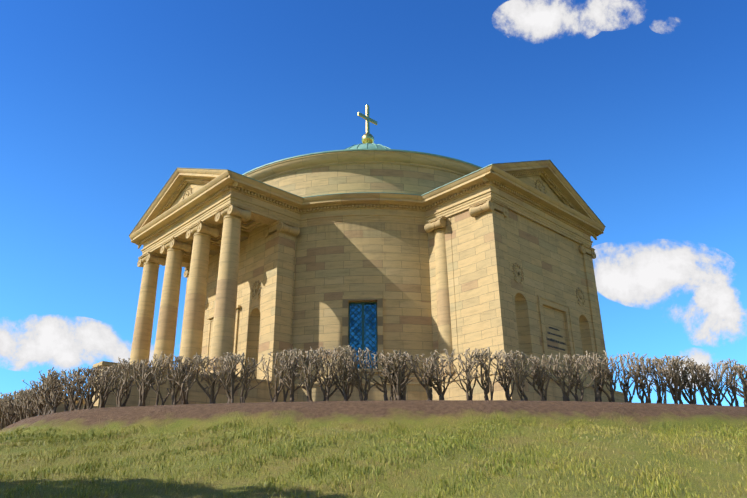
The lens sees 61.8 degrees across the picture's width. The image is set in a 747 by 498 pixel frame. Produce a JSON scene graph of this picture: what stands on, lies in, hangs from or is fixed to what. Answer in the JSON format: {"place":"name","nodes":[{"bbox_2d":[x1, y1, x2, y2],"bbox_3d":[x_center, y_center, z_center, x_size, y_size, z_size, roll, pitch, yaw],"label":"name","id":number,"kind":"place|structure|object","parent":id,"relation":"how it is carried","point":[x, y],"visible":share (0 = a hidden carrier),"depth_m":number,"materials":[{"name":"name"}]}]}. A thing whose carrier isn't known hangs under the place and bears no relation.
{"place":"outdoors","nodes":[
{"label":"outdoors","id":0,"kind":"place"},
{"bbox_2d":[0,400,746,497],"bbox_3d":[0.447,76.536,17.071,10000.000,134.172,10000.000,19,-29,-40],"label":"grassy ground","id":1,"kind":"structure","parent":0,"point":[178,419],"depth_m":11.09,"materials":[{"name":"green plant"}]},
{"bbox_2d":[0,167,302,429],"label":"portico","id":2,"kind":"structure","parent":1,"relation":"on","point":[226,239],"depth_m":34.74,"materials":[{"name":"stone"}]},
{"bbox_2d":[242,143,481,401],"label":"rotunda","id":3,"kind":"structure","parent":1,"relation":"on","point":[362,277],"depth_m":34.85,"materials":[{"name":"stone"}]},
{"bbox_2d":[358,104,376,143],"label":"cross","id":4,"kind":"object","parent":3,"relation":"on","point":[367,137],"visible":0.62,"depth_m":50.92,"materials":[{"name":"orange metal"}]},
{"bbox_2d":[0,345,746,428],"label":"bare hedge shrubs","id":5,"kind":"object","parent":1,"relation":"on","point":[49,396],"visible":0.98,"depth_m":16.25,"materials":[{"name":"brown plant"}]},
{"bbox_2d":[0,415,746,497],"bbox_3d":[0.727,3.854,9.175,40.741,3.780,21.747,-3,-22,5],"label":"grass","id":6,"kind":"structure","parent":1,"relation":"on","point":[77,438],"depth_m":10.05,"materials":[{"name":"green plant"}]},
{"bbox_2d":[421,160,627,401],"bbox_3d":[7.536,3.686,36.889,12.060,16.775,8.730,19,-29,-40],"label":"side wing","id":7,"kind":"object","parent":1,"relation":"on","point":[512,254],"visible":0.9,"depth_m":33.64,"materials":[{"name":"stone"}]},
{"bbox_2d":[0,0,746,406],"label":"sky","id":8,"kind":"structure","parent":0,"point":[640,105],"materials":[{"name":"blue"}]}
]}

